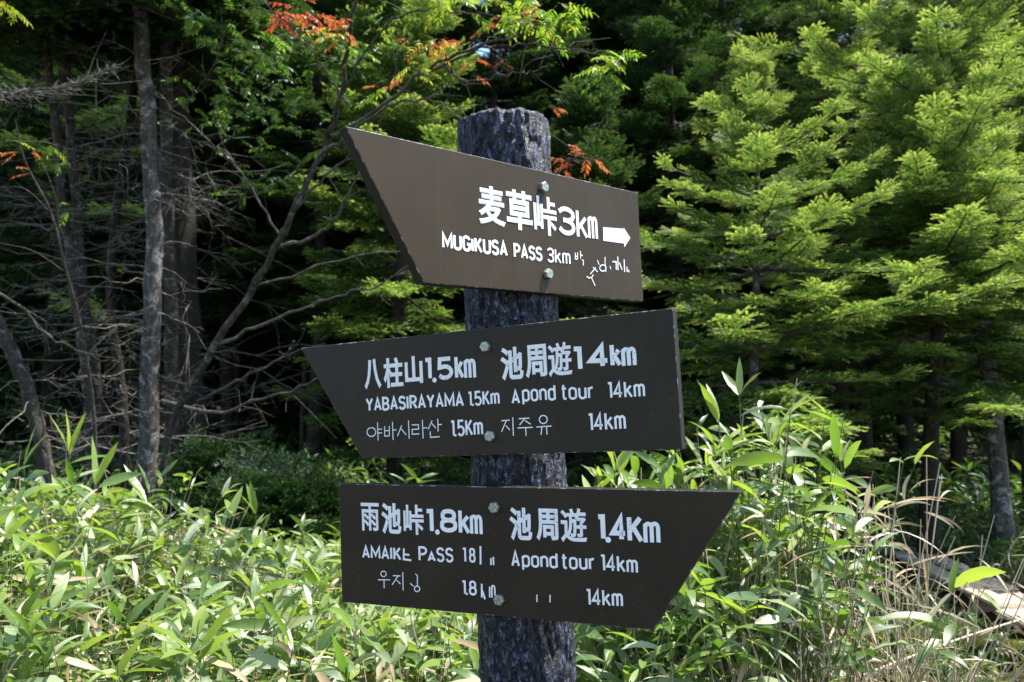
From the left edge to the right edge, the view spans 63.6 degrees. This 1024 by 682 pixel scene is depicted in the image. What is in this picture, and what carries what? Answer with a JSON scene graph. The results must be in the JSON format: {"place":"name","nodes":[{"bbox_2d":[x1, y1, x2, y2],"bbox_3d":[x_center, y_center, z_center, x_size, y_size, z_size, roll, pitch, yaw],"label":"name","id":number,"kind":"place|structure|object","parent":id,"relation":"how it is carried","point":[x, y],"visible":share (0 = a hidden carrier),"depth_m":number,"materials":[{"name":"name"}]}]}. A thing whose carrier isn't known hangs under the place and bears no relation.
{"place":"outdoors","nodes":[
{"label":"outdoors","id":0,"kind":"place"},
{"bbox_2d":[12,588,128,680],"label":"dry grass clump","id":1,"kind":"object","parent":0,"point":[24,594],"visible":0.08,"depth_m":2.90,"materials":[{"name":"plant"}]},
{"bbox_2d":[0,378,1023,681],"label":"bamboo grass","id":2,"kind":"structure","parent":0,"point":[284,614],"depth_m":2.65,"materials":[{"name":"green plant"}]},
{"bbox_2d":[0,304,1023,681],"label":"ground","id":3,"kind":"structure","parent":0,"point":[964,598],"depth_m":6.58,"materials":[{"name":"green plant"}]},
{"bbox_2d":[0,136,38,399],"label":"forest fir","id":4,"kind":"object","parent":3,"relation":"on","point":[21,280],"visible":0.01,"depth_m":18.16,"materials":[{"name":"green plant"}]},
{"bbox_2d":[0,417,68,554],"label":"bamboo shoot","id":5,"kind":"object","parent":3,"relation":"on","point":[35,474],"visible":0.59,"depth_m":3.50,"materials":[{"name":"green plant"}]},
{"bbox_2d":[0,301,70,418],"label":"forest fir","id":6,"kind":"object","parent":3,"relation":"on","point":[3,400],"visible":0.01,"depth_m":27.30,"materials":[{"name":"green plant"}]},
{"bbox_2d":[1,53,94,444],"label":"forest fir","id":7,"kind":"object","parent":3,"relation":"on","point":[26,303],"visible":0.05,"depth_m":20.48,"materials":[{"name":"green plant"}]},
{"bbox_2d":[0,97,97,401],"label":"forest fir","id":8,"kind":"object","parent":3,"relation":"on","point":[11,306],"visible":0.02,"depth_m":22.50,"materials":[{"name":"green plant"}]},
{"bbox_2d":[0,35,103,456],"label":"forest fir","id":9,"kind":"object","parent":3,"relation":"on","point":[74,403],"visible":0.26,"depth_m":16.06,"materials":[{"name":"green plant"}]},
{"bbox_2d":[0,146,103,426],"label":"forest fir","id":10,"kind":"object","parent":3,"relation":"on","point":[71,394],"visible":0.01,"depth_m":26.44,"materials":[{"name":"green plant"}]},
{"bbox_2d":[0,1,111,518],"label":"rowan sapling","id":11,"kind":"object","parent":3,"relation":"on","point":[72,296],"visible":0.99,"depth_m":5.39,"materials":[{"name":"brown plant"}]},
{"bbox_2d":[0,295,116,492],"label":"bare trunk fir","id":12,"kind":"object","parent":3,"relation":"on","point":[32,410],"visible":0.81,"depth_m":6.79,"materials":[{"name":"grey plant"}]},
{"bbox_2d":[0,31,137,397],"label":"bare trunk fir","id":13,"kind":"object","parent":3,"relation":"on","point":[5,94],"visible":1,"depth_m":5.03,"materials":[{"name":"grey plant"}]},
{"bbox_2d":[42,94,100,443],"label":"slender tree","id":14,"kind":"object","parent":3,"relation":"on","point":[78,411],"visible":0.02,"depth_m":17.11,"materials":[{"name":"brown wood"}]},
{"bbox_2d":[49,409,105,539],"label":"bamboo shoot","id":15,"kind":"object","parent":3,"relation":"on","point":[71,441],"visible":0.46,"depth_m":3.58,"materials":[{"name":"green plant"}]},
{"bbox_2d":[13,57,143,441],"bbox_3d":[-7.686,-3.817,16.464,4.192,13.133,4.793,1,-4,-18],"label":"forest fir","id":16,"kind":"object","parent":3,"relation":"on","point":[114,429],"visible":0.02,"depth_m":16.07,"materials":[{"name":"green plant"}]},
{"bbox_2d":[51,438,136,639],"bbox_3d":[-1.697,1.019,3.324,0.337,1.258,0.273,1,-4,-18],"label":"bamboo shoot","id":17,"kind":"object","parent":3,"relation":"on","point":[102,467],"visible":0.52,"depth_m":3.40,"materials":[{"name":"green plant"}]},
{"bbox_2d":[0,0,204,515],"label":"bare trunk fir","id":18,"kind":"object","parent":3,"relation":"on","point":[75,187],"visible":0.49,"depth_m":8.15,"materials":[{"name":"grey plant"}]},
{"bbox_2d":[0,36,205,494],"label":"fir tree","id":19,"kind":"object","parent":3,"relation":"on","point":[25,120],"visible":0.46,"depth_m":11.42,"materials":[{"name":"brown plant"}]},
{"bbox_2d":[69,97,140,392],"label":"slender tree","id":20,"kind":"object","parent":3,"relation":"on","point":[93,190],"depth_m":16.44,"materials":[{"name":"green plant"}]},
{"bbox_2d":[0,0,222,519],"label":"bare trunk fir","id":21,"kind":"object","parent":3,"relation":"on","point":[78,48],"visible":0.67,"depth_m":8.00,"materials":[{"name":"grey plant"}]},
{"bbox_2d":[58,322,164,431],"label":"forest fir","id":22,"kind":"object","parent":3,"relation":"on","point":[74,341],"depth_m":22.96,"materials":[{"name":"green plant"}]},
{"bbox_2d":[0,38,241,470],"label":"fir tree","id":23,"kind":"object","parent":3,"relation":"on","point":[49,251],"visible":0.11,"depth_m":13.78,"materials":[{"name":"green plant"}]},
{"bbox_2d":[104,65,164,440],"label":"slender tree","id":24,"kind":"object","parent":3,"relation":"on","point":[137,412],"visible":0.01,"depth_m":14.85,"materials":[{"name":"brown wood"}]},
{"bbox_2d":[17,3,260,489],"bbox_3d":[-3.915,-2.673,9.018,2.566,9.630,3.102,2,-4,-30],"label":"bare trunk fir","id":25,"kind":"object","parent":3,"relation":"on","point":[125,433],"visible":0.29,"depth_m":8.97,"materials":[{"name":"brown plant"}]},
{"bbox_2d":[105,465,186,678],"bbox_3d":[-1.467,1.067,3.201,0.371,1.150,0.183,-1,-4,19],"label":"bamboo shoot","id":26,"kind":"object","parent":3,"relation":"on","point":[136,485],"visible":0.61,"depth_m":3.28,"materials":[{"name":"green plant"}]},
{"bbox_2d":[0,49,314,411],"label":"forest fir","id":27,"kind":"object","parent":3,"relation":"on","point":[102,237],"visible":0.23,"depth_m":13.73,"materials":[{"name":"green plant"}]},
{"bbox_2d":[38,0,278,523],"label":"bare trunk fir","id":28,"kind":"object","parent":3,"relation":"on","point":[171,367],"visible":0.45,"depth_m":8.04,"materials":[{"name":"grey plant"}]},
{"bbox_2d":[0,0,336,503],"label":"bare trunk fir","id":29,"kind":"object","parent":3,"relation":"on","point":[54,14],"visible":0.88,"depth_m":7.53,"materials":[{"name":"grey plant"}]},
{"bbox_2d":[0,0,375,512],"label":"bare trunk fir","id":30,"kind":"object","parent":3,"relation":"on","point":[185,230],"visible":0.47,"depth_m":8.49,"materials":[{"name":"brown plant"}]},
{"bbox_2d":[197,157,222,384],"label":"slender tree","id":31,"kind":"object","parent":3,"relation":"on","point":[215,246],"visible":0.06,"depth_m":18.97,"materials":[{"name":"green plant"}]},
{"bbox_2d":[97,5,331,448],"bbox_3d":[-4.729,-2.538,13.768,3.937,10.033,3.596,1,-4,-19],"label":"fir tree","id":32,"kind":"object","parent":3,"relation":"on","point":[223,303],"visible":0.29,"depth_m":13.47,"materials":[{"name":"green plant"}]},
{"bbox_2d":[158,124,276,427],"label":"forest fir","id":33,"kind":"object","parent":3,"relation":"on","point":[209,329],"depth_m":21.53,"materials":[{"name":"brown plant"}]},
{"bbox_2d":[98,508,339,604],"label":"undergrowth","id":34,"kind":"object","parent":3,"relation":"on","point":[324,537],"visible":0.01,"depth_m":6.42,"materials":[{"name":"green plant"}]},
{"bbox_2d":[153,423,304,533],"bbox_3d":[-2.576,1.498,7.461,1.350,1.519,1.594,1,-4,-20],"label":"evergreen shrub","id":35,"kind":"object","parent":3,"relation":"on","point":[199,453],"visible":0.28,"depth_m":7.30,"materials":[{"name":"green plant"}]},
{"bbox_2d":[213,96,278,431],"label":"slender tree","id":36,"kind":"object","parent":3,"relation":"on","point":[239,216],"visible":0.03,"depth_m":15.38,"materials":[{"name":"brown wood"}]},
{"bbox_2d":[198,0,294,440],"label":"slender tree","id":37,"kind":"object","parent":3,"relation":"on","point":[238,325],"visible":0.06,"depth_m":14.50,"materials":[{"name":"brown wood"}]},
{"bbox_2d":[164,443,339,559],"bbox_3d":[-2.056,1.543,6.457,1.371,1.494,1.634,2,-4,-26],"label":"evergreen shrub","id":38,"kind":"object","parent":3,"relation":"on","point":[282,487],"visible":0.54,"depth_m":6.30,"materials":[{"name":"green plant"}]},
{"bbox_2d":[217,52,292,446],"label":"slender tree","id":39,"kind":"object","parent":3,"relation":"on","point":[242,420],"visible":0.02,"depth_m":15.54,"materials":[{"name":"brown wood"}]},
{"bbox_2d":[225,482,289,557],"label":"bamboo shoot","id":40,"kind":"object","parent":3,"relation":"on","point":[252,497],"visible":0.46,"depth_m":4.18,"materials":[{"name":"green plant"}]},
{"bbox_2d":[158,94,357,450],"bbox_3d":[-4.804,-2.331,16.535,4.051,10.054,4.229,0,-4,6],"label":"forest fir","id":41,"kind":"object","parent":3,"relation":"on","point":[284,418],"visible":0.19,"depth_m":15.69,"materials":[{"name":"green plant"}]},
{"bbox_2d":[248,132,288,444],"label":"slender tree","id":42,"kind":"object","parent":3,"relation":"on","point":[271,357],"depth_m":16.74,"materials":[{"name":"brown wood"}]},
{"bbox_2d":[224,450,353,546],"bbox_3d":[-1.810,1.638,6.930,1.555,1.418,1.368,-2,-4,33],"label":"evergreen shrub","id":43,"kind":"object","parent":3,"relation":"on","point":[330,490],"visible":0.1,"depth_m":6.83,"materials":[{"name":"green plant"}]},
{"bbox_2d":[246,310,332,416],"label":"forest fir","id":44,"kind":"object","parent":3,"relation":"on","point":[293,402],"depth_m":25.04,"materials":[{"name":"green plant"}]},
{"bbox_2d":[207,12,392,443],"bbox_3d":[-4.505,-4.041,19.639,5.604,14.288,5.215,3,-5,-39],"label":"forest fir","id":45,"kind":"object","parent":3,"relation":"on","point":[341,341],"visible":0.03,"depth_m":19.01,"materials":[{"name":"green plant"}]},
{"bbox_2d":[277,148,343,454],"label":"slender tree","id":46,"kind":"object","parent":3,"relation":"on","point":[301,364],"depth_m":19.53,"materials":[{"name":"brown wood"}]},
{"bbox_2d":[274,249,350,441],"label":"forest fir","id":47,"kind":"object","parent":3,"relation":"on","point":[295,370],"visible":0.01,"depth_m":23.29,"materials":[{"name":"green plant"}]},
{"bbox_2d":[261,56,364,451],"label":"slender tree","id":48,"kind":"object","parent":3,"relation":"on","point":[302,422],"visible":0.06,"depth_m":14.28,"materials":[{"name":"brown wood"}]},
{"bbox_2d":[267,28,369,452],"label":"slender tree","id":49,"kind":"object","parent":3,"relation":"on","point":[304,126],"visible":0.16,"depth_m":12.78,"materials":[{"name":"green plant"}]},
{"bbox_2d":[210,0,441,458],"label":"fir tree","id":50,"kind":"object","parent":3,"relation":"on","point":[318,274],"visible":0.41,"depth_m":12.30,"materials":[{"name":"green plant"}]},
{"bbox_2d":[257,0,406,453],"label":"slender tree","id":51,"kind":"object","parent":3,"relation":"on","point":[327,181],"visible":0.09,"depth_m":13.26,"materials":[{"name":"brown wood"}]},
{"bbox_2d":[232,458,437,520],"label":"undergrowth","id":52,"kind":"object","parent":3,"relation":"on","point":[367,478],"visible":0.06,"depth_m":7.37,"materials":[{"name":"green plant"}]},
{"bbox_2d":[305,10,391,443],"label":"slender tree","id":53,"kind":"object","parent":3,"relation":"on","point":[354,340],"depth_m":16.42,"materials":[{"name":"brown wood"}]},
{"bbox_2d":[323,2,405,460],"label":"slender tree","id":54,"kind":"object","parent":3,"relation":"on","point":[357,339],"visible":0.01,"depth_m":15.18,"materials":[{"name":"green plant"}]},
{"bbox_2d":[266,0,480,482],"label":"fir tree","id":55,"kind":"object","parent":3,"relation":"on","point":[397,118],"visible":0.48,"depth_m":9.06,"materials":[{"name":"green plant"}]},
{"bbox_2d":[270,17,488,338],"bbox_3d":[-1.976,-4.305,16.441,4.501,14.100,5.146,-3,-5,42],"label":"forest fir","id":56,"kind":"object","parent":3,"relation":"on","point":[358,180],"visible":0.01,"depth_m":15.76,"materials":[{"name":"green plant"}]},
{"bbox_2d":[328,136,461,338],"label":"forest fir","id":57,"kind":"object","parent":3,"relation":"on","point":[340,246],"depth_m":19.52,"materials":[{"name":"green plant"}]},
{"bbox_2d":[152,0,645,523],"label":"rowan tree","id":58,"kind":"object","parent":3,"relation":"on","point":[530,12],"visible":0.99,"depth_m":4.96,"materials":[{"name":"green plant"}]},
{"bbox_2d":[362,0,488,474],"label":"forest fir","id":59,"kind":"object","parent":3,"relation":"on","point":[448,35],"visible":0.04,"depth_m":14.47,"materials":[{"name":"green plant"}]},
{"bbox_2d":[351,0,600,333],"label":"fir tree","id":60,"kind":"object","parent":3,"relation":"on","point":[494,85],"visible":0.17,"depth_m":13.37,"materials":[{"name":"green plant"}]},
{"bbox_2d":[0,403,1020,480],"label":"undergrowth","id":61,"kind":"object","parent":3,"relation":"on","point":[973,437],"visible":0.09,"depth_m":16.30,"materials":[{"name":"green plant"}]},
{"bbox_2d":[0,432,1023,539],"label":"undergrowth","id":62,"kind":"object","parent":3,"relation":"on","point":[980,488],"visible":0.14,"depth_m":10.46,"materials":[{"name":"green plant"}]},
{"bbox_2d":[302,107,741,681],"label":"signpost","id":63,"kind":"object","parent":3,"relation":"on","point":[516,389],"visible":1,"depth_m":1.50,"materials":[{"name":"brown wood"}]},
{"bbox_2d":[414,0,640,312],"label":"fir tree","id":64,"kind":"object","parent":3,"relation":"on","point":[547,113],"visible":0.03,"depth_m":16.24,"materials":[{"name":"green plant"}]},
{"bbox_2d":[484,0,664,456],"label":"forest fir","id":65,"kind":"object","parent":3,"relation":"on","point":[510,98],"depth_m":18.01,"materials":[{"name":"green plant"}]},
{"bbox_2d":[513,0,707,409],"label":"fir tree","id":66,"kind":"object","parent":3,"relation":"on","point":[624,99],"visible":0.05,"depth_m":15.85,"materials":[{"name":"green plant"}]},
{"bbox_2d":[607,451,633,662],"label":"bamboo shoot","id":67,"kind":"object","parent":3,"relation":"on","point":[624,457],"visible":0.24,"depth_m":2.80,"materials":[{"name":"green plant"}]},
{"bbox_2d":[547,70,696,486],"bbox_3d":[0.739,-0.324,8.640,2.290,5.161,2.193,0,-4,-3],"label":"fir tree","id":68,"kind":"object","parent":3,"relation":"on","point":[585,112],"visible":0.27,"depth_m":8.52,"materials":[{"name":"green plant"}]},
{"bbox_2d":[555,0,813,483],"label":"forest fir","id":69,"kind":"object","parent":3,"relation":"on","point":[607,16],"visible":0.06,"depth_m":14.62,"materials":[{"name":"green plant"}]},
{"bbox_2d":[602,0,782,444],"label":"forest fir","id":70,"kind":"object","parent":3,"relation":"on","point":[658,300],"depth_m":18.14,"materials":[{"name":"green plant"}]},
{"bbox_2d":[665,450,719,673],"bbox_3d":[0.621,0.965,2.910,0.313,1.357,0.163,1,-4,-11],"label":"bamboo shoot","id":71,"kind":"object","parent":3,"relation":"on","point":[670,452],"visible":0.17,"depth_m":2.90,"materials":[{"name":"green plant"}]},
{"bbox_2d":[565,0,820,477],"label":"fir tree","id":72,"kind":"object","parent":3,"relation":"on","point":[667,84],"visible":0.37,"depth_m":10.84,"materials":[{"name":"green plant"}]},
{"bbox_2d":[694,382,729,681],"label":"bamboo shoot","id":73,"kind":"object","parent":3,"relation":"on","point":[710,399],"visible":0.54,"depth_m":2.99,"materials":[{"name":"green plant"}]},
{"bbox_2d":[615,0,860,468],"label":"fir tree","id":74,"kind":"object","parent":3,"relation":"on","point":[721,11],"visible":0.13,"depth_m":12.95,"materials":[{"name":"green plant"}]},
{"bbox_2d":[722,357,769,620],"bbox_3d":[0.862,0.852,3.103,0.273,1.585,0.132,2,-4,-35],"label":"bamboo shoot","id":75,"kind":"object","parent":3,"relation":"on","point":[736,386],"visible":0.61,"depth_m":3.12,"materials":[{"name":"green plant"}]},
{"bbox_2d":[615,0,893,450],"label":"fir tree","id":76,"kind":"object","parent":3,"relation":"on","point":[746,287],"visible":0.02,"depth_m":16.44,"materials":[{"name":"green plant"}]},
{"bbox_2d":[691,0,871,448],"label":"forest fir","id":77,"kind":"object","parent":3,"relation":"on","point":[808,363],"visible":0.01,"depth_m":16.78,"materials":[{"name":"green plant"}]},
{"bbox_2d":[765,414,813,681],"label":"bamboo shoot","id":78,"kind":"object","parent":3,"relation":"on","point":[772,431],"visible":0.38,"depth_m":3.00,"materials":[{"name":"green plant"}]},
{"bbox_2d":[559,38,1023,553],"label":"young fir","id":79,"kind":"object","parent":3,"relation":"on","point":[758,65],"visible":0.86,"depth_m":5.72,"materials":[{"name":"green plant"}]},
{"bbox_2d":[752,441,831,649],"bbox_3d":[0.990,0.994,2.874,0.225,1.284,0.234,1,-4,-22],"label":"bamboo shoot","id":80,"kind":"object","parent":3,"relation":"on","point":[789,461],"visible":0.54,"depth_m":2.91,"materials":[{"name":"green plant"}]},
{"bbox_2d":[629,514,954,681],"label":"dry grass clump","id":81,"kind":"object","parent":3,"relation":"on","point":[863,601],"visible":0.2,"depth_m":2.69,"materials":[{"name":"beige plant"}]},
{"bbox_2d":[764,50,872,414],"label":"forest fir","id":82,"kind":"object","parent":3,"relation":"on","point":[808,358],"visible":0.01,"depth_m":22.79,"materials":[{"name":"green plant"}]},
{"bbox_2d":[822,437,853,681],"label":"bamboo shoot","id":83,"kind":"object","parent":3,"relation":"on","point":[842,452],"visible":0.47,"depth_m":3.08,"materials":[{"name":"green plant"}]},
{"bbox_2d":[656,0,1020,514],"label":"fir tree","id":84,"kind":"object","parent":3,"relation":"on","point":[851,49],"visible":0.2,"depth_m":9.14,"materials":[{"name":"green plant"}]},
{"bbox_2d":[787,319,892,412],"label":"forest fir","id":85,"kind":"object","parent":3,"relation":"on","point":[799,365],"visible":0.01,"depth_m":28.11,"materials":[{"name":"green plant"}]},
{"bbox_2d":[720,0,966,508],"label":"fir tree","id":86,"kind":"object","parent":3,"relation":"on","point":[878,425],"visible":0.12,"depth_m":10.52,"materials":[{"name":"green plant"}]},
{"bbox_2d":[703,531,1023,681],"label":"sedge grass","id":87,"kind":"structure","parent":3,"relation":"on","point":[977,628],"depth_m":4.68,"materials":[{"name":"green plant"}]},
{"bbox_2d":[708,456,1023,681],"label":"dry grass clump","id":88,"kind":"object","parent":3,"relation":"on","point":[902,663],"visible":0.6,"depth_m":2.95,"materials":[{"name":"beige plant"}]},
{"bbox_2d":[864,618,1023,675],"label":"fallen stalk","id":89,"kind":"object","parent":88,"relation":"on","point":[970,635],"visible":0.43,"depth_m":3.37,"materials":[{"name":"beige plant"}]},
{"bbox_2d":[723,57,1023,568],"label":"young fir","id":90,"kind":"object","parent":3,"relation":"on","point":[958,158],"visible":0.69,"depth_m":6.58,"materials":[{"name":"green plant"}]},
{"bbox_2d":[730,485,1023,566],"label":"ground cover","id":91,"kind":"object","parent":3,"relation":"on","point":[969,531],"visible":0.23,"depth_m":7.58,"materials":[{"name":"green plant"}]},
{"bbox_2d":[809,64,963,459],"bbox_3d":[8.065,-1.819,18.387,3.999,9.507,3.831,3,-4,-39],"label":"forest fir","id":92,"kind":"object","parent":3,"relation":"on","point":[919,400],"visible":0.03,"depth_m":17.58,"materials":[{"name":"green plant"}]},
{"bbox_2d":[768,0,1023,559],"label":"fir tree","id":93,"kind":"object","parent":3,"relation":"on","point":[1001,508],"visible":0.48,"depth_m":7.25,"materials":[{"name":"green plant"}]},
{"bbox_2d":[789,0,1023,472],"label":"forest fir","id":94,"kind":"object","parent":3,"relation":"on","point":[908,439],"visible":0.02,"depth_m":15.15,"materials":[{"name":"green plant"}]},
{"bbox_2d":[806,541,1023,681],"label":"ground cover","id":95,"kind":"object","parent":3,"relation":"on","point":[973,619],"visible":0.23,"depth_m":4.58,"materials":[{"name":"green plant"}]},
{"bbox_2d":[841,530,1023,627],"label":"boardwalk","id":96,"kind":"structure","parent":3,"relation":"on","point":[998,596],"depth_m":5.66,"materials":[{"name":"grey wood"}]},
{"bbox_2d":[845,0,1023,527],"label":"fir tree","id":97,"kind":"object","parent":3,"relation":"on","point":[1009,30],"visible":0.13,"depth_m":8.46,"materials":[{"name":"green plant"}]},
{"bbox_2d":[847,623,1023,669],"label":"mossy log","id":98,"kind":"object","parent":3,"relation":"on","point":[1018,645],"visible":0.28,"depth_m":4.46,"materials":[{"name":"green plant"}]},
{"bbox_2d":[860,0,1022,494],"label":"fir tree","id":99,"kind":"object","parent":3,"relation":"on","point":[958,447],"visible":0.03,"depth_m":11.90,"materials":[{"name":"green plant"}]},
{"bbox_2d":[880,669,1023,681],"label":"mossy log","id":100,"kind":"object","parent":3,"relation":"on","point":[1010,675],"visible":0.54,"depth_m":3.87,"materials":[{"name":"wood"}]},
{"bbox_2d":[918,330,1010,436],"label":"forest fir","id":101,"kind":"object","parent":3,"relation":"on","point":[946,406],"visible":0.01,"depth_m":25.21,"materials":[{"name":"green plant"}]},
{"bbox_2d":[944,56,1023,461],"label":"forest fir","id":102,"kind":"object","parent":3,"relation":"on","point":[1011,437],"visible":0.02,"depth_m":15.82,"materials":[{"name":"green plant"}]},
{"bbox_2d":[966,2,1023,434],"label":"fir tree","id":103,"kind":"object","parent":3,"relation":"on","point":[1007,424],"visible":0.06,"depth_m":11.72,"materials":[{"name":"green plant"}]},
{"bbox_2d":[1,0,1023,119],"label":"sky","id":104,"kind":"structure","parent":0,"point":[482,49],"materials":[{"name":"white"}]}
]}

